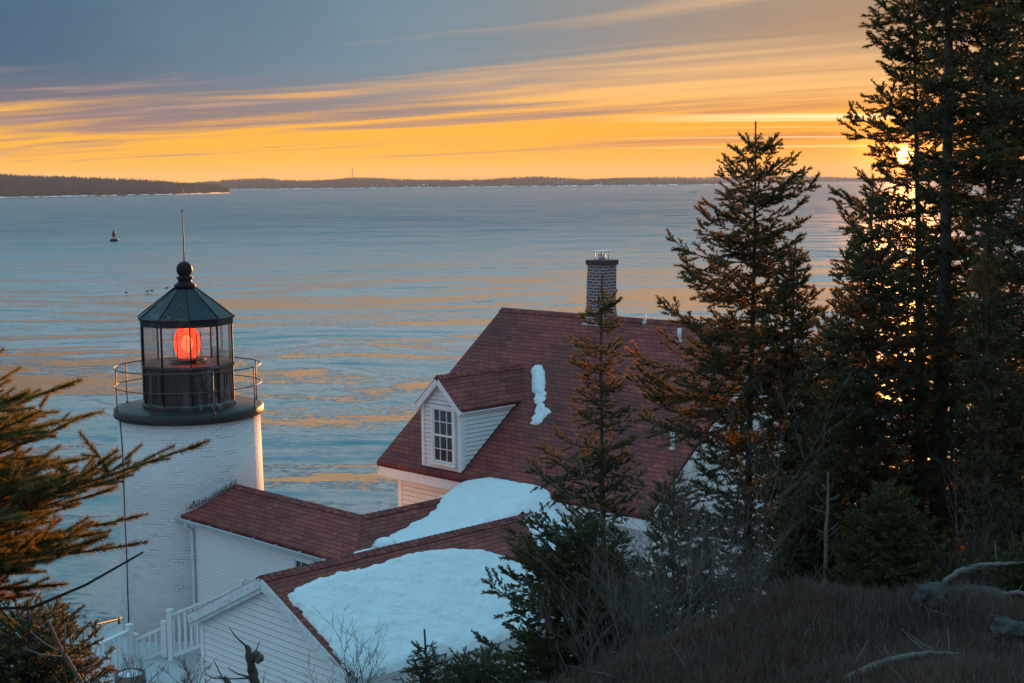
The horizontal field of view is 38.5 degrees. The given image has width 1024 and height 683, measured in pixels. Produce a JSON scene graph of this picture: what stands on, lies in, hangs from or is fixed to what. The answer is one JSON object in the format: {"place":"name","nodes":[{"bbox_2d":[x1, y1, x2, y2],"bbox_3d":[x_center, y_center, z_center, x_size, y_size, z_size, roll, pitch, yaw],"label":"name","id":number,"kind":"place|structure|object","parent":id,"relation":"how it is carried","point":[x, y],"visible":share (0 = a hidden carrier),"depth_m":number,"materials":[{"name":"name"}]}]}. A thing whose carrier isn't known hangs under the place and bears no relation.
{"place":"outdoors","nodes":[
{"label":"outdoors","id":0,"kind":"place"},
{"bbox_2d":[0,190,197,196],"bbox_3d":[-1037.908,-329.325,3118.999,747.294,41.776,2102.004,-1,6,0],"label":"hills","id":1,"kind":"structure","parent":0,"point":[43,195],"depth_m":2752.22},
{"bbox_2d":[0,173,229,194],"bbox_3d":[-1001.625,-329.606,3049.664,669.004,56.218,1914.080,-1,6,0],"label":"forest","id":2,"kind":"object","parent":1,"relation":"on","point":[10,184],"visible":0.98,"depth_m":2881.41,"materials":[{"name":"green plant"}]},
{"bbox_2d":[0,192,230,198],"bbox_3d":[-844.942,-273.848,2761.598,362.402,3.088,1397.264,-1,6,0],"label":"snowy shore","id":3,"kind":"structure","parent":0,"point":[116,195],"depth_m":2816.02,"materials":[{"name":"grey stone"}]},
{"bbox_2d":[229,179,719,189],"bbox_3d":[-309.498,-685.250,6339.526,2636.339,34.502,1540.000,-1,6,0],"label":"hills","id":4,"kind":"structure","parent":0,"point":[358,186],"depth_m":5632.57,"materials":[{"name":"black plant"}]},
{"bbox_2d":[186,176,719,187],"bbox_3d":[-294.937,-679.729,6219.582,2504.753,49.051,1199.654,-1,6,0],"label":"forest","id":5,"kind":"object","parent":4,"relation":"on","point":[329,183],"visible":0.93,"depth_m":5797.51,"materials":[{"name":"plant"}]},
{"bbox_2d":[231,184,725,189],"bbox_3d":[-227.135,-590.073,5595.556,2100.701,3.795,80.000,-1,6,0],"label":"snowy shore","id":6,"kind":"structure","parent":0,"point":[478,186],"depth_m":5584.45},
{"bbox_2d":[0,180,1023,667],"bbox_3d":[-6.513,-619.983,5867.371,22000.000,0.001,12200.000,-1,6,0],"label":"water","id":7,"kind":"structure","parent":0,"point":[364,318],"depth_m":297.66,"materials":[{"name":"teal liquid"}]},
{"bbox_2d":[110,230,119,241],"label":"navigation buoy","id":8,"kind":"object","parent":7,"relation":"on","point":[114,236],"visible":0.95,"depth_m":551.64,"materials":[{"name":"black metal"}]},
{"bbox_2d":[0,0,1023,183],"label":"sky","id":9,"kind":"structure","parent":0,"point":[189,91],"materials":[{"name":"orange"}]},
{"bbox_2d":[72,477,1023,682],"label":"ground","id":10,"kind":"structure","parent":0,"point":[175,670],"depth_m":11.97,"materials":[{"name":"brown plant"}]},
{"bbox_2d":[0,591,118,682],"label":"spruce tree","id":11,"kind":"object","parent":10,"relation":"on","point":[30,667],"visible":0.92,"depth_m":9.16,"materials":[{"name":"green plant"}]},
{"bbox_2d":[33,617,121,647],"bbox_3d":[-9.890,7.205,33.721,0.058,1.567,2.876,3,7,29],"label":"chain link fence","id":12,"kind":"object","parent":10,"relation":"on","point":[107,622],"visible":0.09,"depth_m":34.14,"materials":[{"name":"metal"}]},
{"bbox_2d":[0,343,210,609],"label":"spruce tree","id":13,"kind":"object","parent":10,"relation":"on","point":[27,496],"visible":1,"depth_m":5.50,"materials":[{"name":"green plant"}]},
{"bbox_2d":[23,619,107,682],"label":"bare branch","id":14,"kind":"object","parent":13,"relation":"attached to","point":[77,676],"visible":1,"depth_m":7.20,"materials":[{"name":"brown wood"}]},
{"bbox_2d":[48,607,165,682],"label":"bare shrub","id":15,"kind":"object","parent":10,"relation":"on","point":[126,671],"visible":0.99,"depth_m":8.31,"materials":[{"name":"brown plant"}]},
{"bbox_2d":[85,623,134,681],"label":"picket fence","id":16,"kind":"object","parent":10,"relation":"on","point":[128,632],"visible":0.49,"depth_m":30.85,"materials":[{"name":"white paint"}]},
{"bbox_2d":[114,668,145,682],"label":"barrel","id":17,"kind":"object","parent":10,"relation":"on","point":[141,679],"visible":0.59,"depth_m":28.53,"materials":[{"name":"brown wood"}]},
{"bbox_2d":[134,620,167,659],"bbox_3d":[-7.676,6.438,31.125,0.794,1.069,0.140,0,6,9],"label":"picket fence","id":18,"kind":"object","parent":10,"relation":"on","point":[162,629],"visible":0.92,"depth_m":31.09,"materials":[{"name":"white paint"}]},
{"bbox_2d":[151,651,217,682],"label":"bare shrub","id":19,"kind":"object","parent":10,"relation":"on","point":[188,673],"visible":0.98,"depth_m":8.77,"materials":[{"name":"brown plant"}]},
{"bbox_2d":[113,209,263,641],"bbox_3d":[-7.334,2.036,33.410,3.338,10.106,3.338,-1,6,0],"label":"lighthouse","id":20,"kind":"object","parent":10,"relation":"on","point":[190,397],"visible":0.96,"depth_m":32.31,"materials":[{"name":"paint"}]},
{"bbox_2d":[165,579,245,660],"bbox_3d":[-6.398,5.853,30.660,1.824,1.890,0.140,1,7,17],"label":"picket fence","id":21,"kind":"object","parent":10,"relation":"on","point":[171,639],"visible":0.59,"depth_m":30.84,"materials":[{"name":"white paint"}]},
{"bbox_2d":[217,627,259,682],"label":"broken snag","id":22,"kind":"object","parent":10,"relation":"on","point":[252,671],"visible":1,"depth_m":7.71,"materials":[{"name":"brown plant"}]},
{"bbox_2d":[205,659,231,682],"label":"broken branch","id":23,"kind":"object","parent":22,"relation":"attached to","point":[225,680],"visible":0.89,"depth_m":7.94,"materials":[{"name":"brown plant"}]},
{"bbox_2d":[246,650,263,663],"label":"broken branch","id":24,"kind":"object","parent":22,"relation":"attached to","point":[257,656],"visible":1,"depth_m":7.70,"materials":[{"name":"brown plant"}]},
{"bbox_2d":[174,479,441,642],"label":"connecting wing","id":25,"kind":"structure","parent":10,"relation":"on","point":[247,534],"depth_m":30.37,"materials":[{"name":"red tile"}]},
{"bbox_2d":[291,554,315,567],"bbox_3d":[-4.112,4.602,29.030,0.090,0.690,0.820,-7,9,-44],"label":"window","id":26,"kind":"structure","parent":25,"relation":"in","point":[297,561],"depth_m":29.12,"materials":[{"name":"white paint"}]},
{"bbox_2d":[311,477,582,563],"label":"roof snow","id":27,"kind":"structure","parent":25,"relation":"on","point":[468,503],"depth_m":29.67,"materials":[{"name":"white snow"}]},
{"bbox_2d":[298,602,387,682],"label":"bare shrub","id":28,"kind":"object","parent":10,"relation":"on","point":[356,676],"visible":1,"depth_m":9.76,"materials":[{"name":"brown plant"}]},
{"bbox_2d":[327,622,386,682],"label":"bare shrub","id":29,"kind":"object","parent":10,"relation":"on","point":[362,676],"visible":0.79,"depth_m":11.20,"materials":[{"name":"brown plant"}]},
{"bbox_2d":[187,512,630,682],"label":"front wing","id":30,"kind":"structure","parent":10,"relation":"on","point":[269,616],"depth_m":25.41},
{"bbox_2d":[372,537,396,548],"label":"snow","id":31,"kind":"structure","parent":30,"relation":"on","point":[382,542],"depth_m":27.30,"materials":[{"name":"white snow"}]},
{"bbox_2d":[287,548,554,678],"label":"roof snow","id":32,"kind":"structure","parent":30,"relation":"on","point":[440,599],"depth_m":25.15,"materials":[{"name":"white snow"}]},
{"bbox_2d":[520,630,551,674],"bbox_3d":[0.479,5.794,26.568,0.920,1.060,0.090,-7,9,-44],"label":"window","id":33,"kind":"structure","parent":30,"relation":"in","point":[544,630],"depth_m":26.48,"materials":[{"name":"white paint"}]},
{"bbox_2d":[523,508,575,557],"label":"roof snow","id":34,"kind":"structure","parent":30,"relation":"on","point":[552,515],"depth_m":29.01,"materials":[{"name":"white snow"}]},
{"bbox_2d":[392,629,457,682],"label":"spruce tree","id":35,"kind":"object","parent":10,"relation":"on","point":[415,669],"visible":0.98,"depth_m":12.36,"materials":[{"name":"green plant"}]},
{"bbox_2d":[431,662,474,682],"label":"bare shrub","id":36,"kind":"object","parent":10,"relation":"on","point":[439,679],"visible":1,"depth_m":11.95,"materials":[{"name":"brown plant"}]},
{"bbox_2d":[445,643,519,682],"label":"spruce tree","id":37,"kind":"object","parent":10,"relation":"on","point":[487,665],"visible":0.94,"depth_m":13.36,"materials":[{"name":"green plant"}]},
{"bbox_2d":[463,502,684,682],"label":"spruce tree","id":38,"kind":"object","parent":10,"relation":"on","point":[538,650],"visible":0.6,"depth_m":15.56,"materials":[{"name":"green plant"}]},
{"bbox_2d":[523,273,647,658],"bbox_3d":[0.892,2.109,17.341,1.519,5.859,1.260,-1,6,0],"label":"spruce tree","id":39,"kind":"object","parent":10,"relation":"on","point":[601,459],"visible":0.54,"depth_m":17.16,"materials":[{"name":"green plant"}]},
{"bbox_2d":[518,550,689,676],"bbox_3d":[0.846,2.673,13.695,1.610,1.475,0.853,-1,6,0],"label":"bare shrub","id":40,"kind":"object","parent":10,"relation":"on","point":[591,640],"visible":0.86,"depth_m":13.73,"materials":[{"name":"brown plant"}]},
{"bbox_2d":[376,250,860,633],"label":"keepers house","id":41,"kind":"structure","parent":10,"relation":"on","point":[468,403],"depth_m":31.99,"materials":[{"name":"red tile"}]},
{"bbox_2d":[531,365,545,393],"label":"roof snow","id":42,"kind":"structure","parent":41,"relation":"on","point":[538,382],"depth_m":32.89,"materials":[{"name":"white snow"}]},
{"bbox_2d":[530,391,550,424],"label":"roof snow","id":43,"kind":"structure","parent":41,"relation":"on","point":[538,417],"depth_m":32.01,"materials":[{"name":"white snow"}]},
{"bbox_2d":[686,537,717,610],"bbox_3d":[3.846,4.673,29.593,1.010,1.450,0.090,-7,9,-44],"label":"window","id":44,"kind":"structure","parent":41,"relation":"in","point":[710,537],"depth_m":29.64,"materials":[{"name":"white paint"}]},
{"bbox_2d":[723,394,753,458],"bbox_3d":[4.670,1.690,30.114,1.010,1.450,0.090,-7,9,-44],"label":"window","id":45,"kind":"structure","parent":41,"relation":"in","point":[739,426],"depth_m":30.12,"materials":[{"name":"white paint"}]},
{"bbox_2d":[773,387,800,447],"bbox_3d":[5.881,1.548,31.299,1.010,1.450,0.090,-7,9,-44],"label":"window","id":46,"kind":"structure","parent":41,"relation":"in","point":[784,421],"depth_m":31.17,"materials":[{"name":"white paint"}]},
{"bbox_2d":[524,535,713,656],"bbox_3d":[1.190,2.710,14.412,1.871,1.648,1.275,3,7,27],"label":"bare shrub","id":47,"kind":"object","parent":10,"relation":"on","point":[613,602],"visible":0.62,"depth_m":14.33,"materials":[{"name":"brown plant"}]},
{"bbox_2d":[570,470,734,652],"bbox_3d":[1.446,2.563,15.223,1.209,2.575,1.680,-7,9,-44],"label":"bare shrub","id":48,"kind":"object","parent":10,"relation":"on","point":[671,584],"visible":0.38,"depth_m":15.21,"materials":[{"name":"brown plant"}]},
{"bbox_2d":[583,501,734,643],"bbox_3d":[1.371,2.323,13.860,1.477,1.754,1.236,1,6,14],"label":"bare shrub","id":49,"kind":"object","parent":10,"relation":"on","point":[660,610],"visible":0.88,"depth_m":13.86,"materials":[{"name":"brown plant"}]},
{"bbox_2d":[485,339,861,634],"bbox_3d":[1.830,1.755,15.247,3.761,3.445,2.553,3,7,29],"label":"bare shrub","id":50,"kind":"object","parent":10,"relation":"on","point":[697,561],"visible":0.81,"depth_m":14.88,"materials":[{"name":"brown plant"}]},
{"bbox_2d":[634,463,725,639],"bbox_3d":[1.897,3.051,17.015,1.193,3.326,1.090,-1,6,0],"label":"spruce tree","id":51,"kind":"object","parent":10,"relation":"on","point":[657,500],"visible":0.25,"depth_m":16.88,"materials":[{"name":"green plant"}]},
{"bbox_2d":[599,394,802,638],"bbox_3d":[2.035,2.205,15.672,2.111,3.403,2.143,0,6,10],"label":"bare shrub","id":52,"kind":"object","parent":10,"relation":"on","point":[702,527],"visible":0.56,"depth_m":15.51,"materials":[{"name":"brown plant"}]},
{"bbox_2d":[621,120,822,613],"bbox_3d":[2.846,1.423,19.749,2.467,8.710,2.298,-4,7,-28],"label":"spruce tree","id":53,"kind":"object","parent":10,"relation":"on","point":[745,254],"visible":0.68,"depth_m":19.41,"materials":[{"name":"green plant"}]},
{"bbox_2d":[664,480,799,612],"bbox_3d":[2.124,2.204,14.312,1.421,1.885,1.233,-1,6,0],"label":"bare shrub","id":54,"kind":"object","parent":10,"relation":"on","point":[760,560],"visible":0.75,"depth_m":14.31,"materials":[{"name":"brown plant"}]},
{"bbox_2d":[486,582,1011,682],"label":"fallen twigs","id":55,"kind":"object","parent":10,"relation":"on","point":[782,644],"visible":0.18,"depth_m":11.60,"materials":[{"name":"brown wood"}]},
{"bbox_2d":[483,571,1023,682],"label":"heath brush","id":56,"kind":"object","parent":10,"relation":"on","point":[984,663],"visible":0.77,"depth_m":11.52,"materials":[{"name":"brown plant"}]},
{"bbox_2d":[699,468,848,608],"bbox_3d":[3.081,2.729,15.980,2.035,2.669,1.470,-1,6,0],"label":"bare shrub","id":57,"kind":"object","parent":10,"relation":"on","point":[781,557],"visible":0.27,"depth_m":15.70,"materials":[{"name":"brown plant"}]},
{"bbox_2d":[735,237,851,597],"bbox_3d":[3.700,1.942,18.972,1.577,6.585,1.453,3,7,31],"label":"spruce tree","id":58,"kind":"object","parent":10,"relation":"on","point":[787,362],"visible":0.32,"depth_m":18.67,"materials":[{"name":"green plant"}]},
{"bbox_2d":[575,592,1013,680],"bbox_3d":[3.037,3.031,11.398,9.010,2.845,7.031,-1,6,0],"label":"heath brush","id":59,"kind":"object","parent":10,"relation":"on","point":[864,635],"visible":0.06,"depth_m":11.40,"materials":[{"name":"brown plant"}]},
{"bbox_2d":[757,463,847,601],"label":"spruce tree","id":60,"kind":"object","parent":10,"relation":"on","point":[810,548],"visible":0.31,"depth_m":16.64,"materials":[{"name":"green plant"}]},
{"bbox_2d":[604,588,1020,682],"bbox_3d":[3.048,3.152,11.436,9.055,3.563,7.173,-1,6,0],"label":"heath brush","id":61,"kind":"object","parent":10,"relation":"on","point":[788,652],"visible":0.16,"depth_m":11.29,"materials":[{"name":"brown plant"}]},
{"bbox_2d":[809,472,840,581],"bbox_3d":[3.306,2.567,15.585,0.353,2.403,0.140,-1,6,0],"label":"dead snag","id":62,"kind":"object","parent":10,"relation":"on","point":[825,531],"visible":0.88,"depth_m":15.49,"materials":[{"name":"grey wood"}]},
{"bbox_2d":[778,296,893,574],"bbox_3d":[4.019,2.133,17.906,1.456,5.464,1.490,-5,8,-37],"label":"spruce tree","id":63,"kind":"object","parent":10,"relation":"on","point":[793,456],"visible":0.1,"depth_m":17.76,"materials":[{"name":"green plant"}]},
{"bbox_2d":[789,173,945,586],"bbox_3d":[4.081,1.288,16.827,1.840,6.416,1.724,-1,6,0],"label":"spruce tree","id":64,"kind":"object","parent":10,"relation":"on","point":[874,452],"visible":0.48,"depth_m":16.55,"materials":[{"name":"green plant"}]},
{"bbox_2d":[817,479,964,596],"bbox_3d":[3.768,2.476,14.555,1.427,2.277,1.397,4,8,37],"label":"spruce tree","id":65,"kind":"object","parent":10,"relation":"on","point":[884,535],"visible":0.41,"depth_m":14.40,"materials":[{"name":"green plant"}]},
{"bbox_2d":[845,627,960,679],"bbox_3d":[2.695,2.143,10.140,1.067,0.260,0.209,-5,8,-34],"label":"fallen log","id":66,"kind":"object","parent":10,"relation":"on","point":[905,656],"visible":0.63,"depth_m":10.08,"materials":[{"name":"wood"}]},
{"bbox_2d":[827,0,983,572],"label":"spruce tree","id":67,"kind":"object","parent":10,"relation":"on","point":[898,51],"visible":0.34,"depth_m":17.94,"materials":[{"name":"green plant"}]},
{"bbox_2d":[849,537,977,587],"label":"bare shrub","id":68,"kind":"object","parent":10,"relation":"on","point":[919,576],"visible":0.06,"depth_m":14.52,"materials":[{"name":"brown plant"}]},
{"bbox_2d":[909,581,951,608],"bbox_3d":[3.475,2.120,12.138,0.325,0.274,0.312,2,7,25],"label":"boulder","id":69,"kind":"object","parent":10,"relation":"on","point":[930,589],"visible":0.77,"depth_m":12.05,"materials":[{"name":"grey stone"}]},
{"bbox_2d":[941,546,1023,586],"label":"fallen log","id":70,"kind":"object","parent":69,"relation":"on","point":[957,572],"visible":0.89,"depth_m":12.26,"materials":[{"name":"grey wood"}]},
{"bbox_2d":[897,0,1023,577],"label":"spruce tree","id":71,"kind":"object","parent":10,"relation":"on","point":[947,165],"visible":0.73,"depth_m":16.85,"materials":[{"name":"green plant"}]},
{"bbox_2d":[925,429,1019,588],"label":"bare shrub","id":72,"kind":"object","parent":10,"relation":"on","point":[976,542],"visible":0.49,"depth_m":14.50,"materials":[{"name":"brown plant"}]},
{"bbox_2d":[928,473,1023,589],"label":"bare shrub","id":73,"kind":"object","parent":10,"relation":"on","point":[973,579],"visible":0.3,"depth_m":14.07,"materials":[{"name":"brown plant"}]},
{"bbox_2d":[929,0,1023,586],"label":"spruce tree","id":74,"kind":"object","parent":10,"relation":"on","point":[964,144],"visible":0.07,"depth_m":18.80,"materials":[{"name":"green plant"}]},
{"bbox_2d":[948,584,1007,612],"bbox_3d":[3.863,2.198,12.303,0.594,0.336,0.503,1,6,14],"label":"boulder","id":75,"kind":"object","parent":10,"relation":"on","point":[975,588],"visible":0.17,"depth_m":12.25,"materials":[{"name":"grey stone"}]},
{"bbox_2d":[950,244,1023,591],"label":"spruce tree","id":76,"kind":"object","parent":10,"relation":"on","point":[985,427],"visible":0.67,"depth_m":15.51,"materials":[{"name":"green plant"}]},
{"bbox_2d":[953,0,1023,590],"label":"spruce tree","id":77,"kind":"object","parent":10,"relation":"on","point":[1015,274],"visible":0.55,"depth_m":15.94,"materials":[{"name":"green plant"}]},
{"bbox_2d":[968,380,1023,572],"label":"spruce tree","id":78,"kind":"object","parent":10,"relation":"on","point":[1017,401],"visible":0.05,"depth_m":17.72,"materials":[{"name":"green plant"}]},
{"bbox_2d":[988,534,1023,603],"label":"spruce tree","id":79,"kind":"object","parent":10,"relation":"on","point":[1010,579],"visible":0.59,"depth_m":12.78,"materials":[{"name":"green plant"}]},
{"bbox_2d":[989,616,1023,638],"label":"boulder","id":80,"kind":"object","parent":10,"relation":"on","point":[1004,623],"visible":0.91,"depth_m":11.27,"materials":[{"name":"grey stone"}]},
{"bbox_2d":[1004,586,1023,596],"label":"fallen log","id":81,"kind":"object","parent":10,"relation":"on","point":[1017,592],"visible":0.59,"depth_m":12.29,"materials":[{"name":"grey wood"}]},
{"bbox_2d":[776,373,860,541],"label":"spruce tree","id":82,"kind":"object","parent":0,"point":[816,437],"depth_m":20.71,"materials":[{"name":"green plant"}]},
{"bbox_2d":[680,178,1020,182],"bbox_3d":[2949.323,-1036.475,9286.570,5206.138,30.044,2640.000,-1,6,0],"label":"hills","id":83,"kind":"structure","parent":0,"point":[735,181],"depth_m":8081.57,"materials":[{"name":"black plant"}]},
{"bbox_2d":[620,176,1005,181],"bbox_3d":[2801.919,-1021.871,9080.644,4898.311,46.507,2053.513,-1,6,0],"label":"forest","id":84,"kind":"object","parent":83,"relation":"on","point":[834,178],"visible":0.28,"depth_m":8547.96,"materials":[{"name":"grey plant"}]},
{"bbox_2d":[912,353,978,585],"bbox_3d":[6.075,2.904,19.948,1.465,5.998,1.347,-1,6,0],"label":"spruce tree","id":85,"kind":"object","parent":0,"point":[953,538],"visible":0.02,"depth_m":19.68,"materials":[{"name":"green plant"}]}
]}

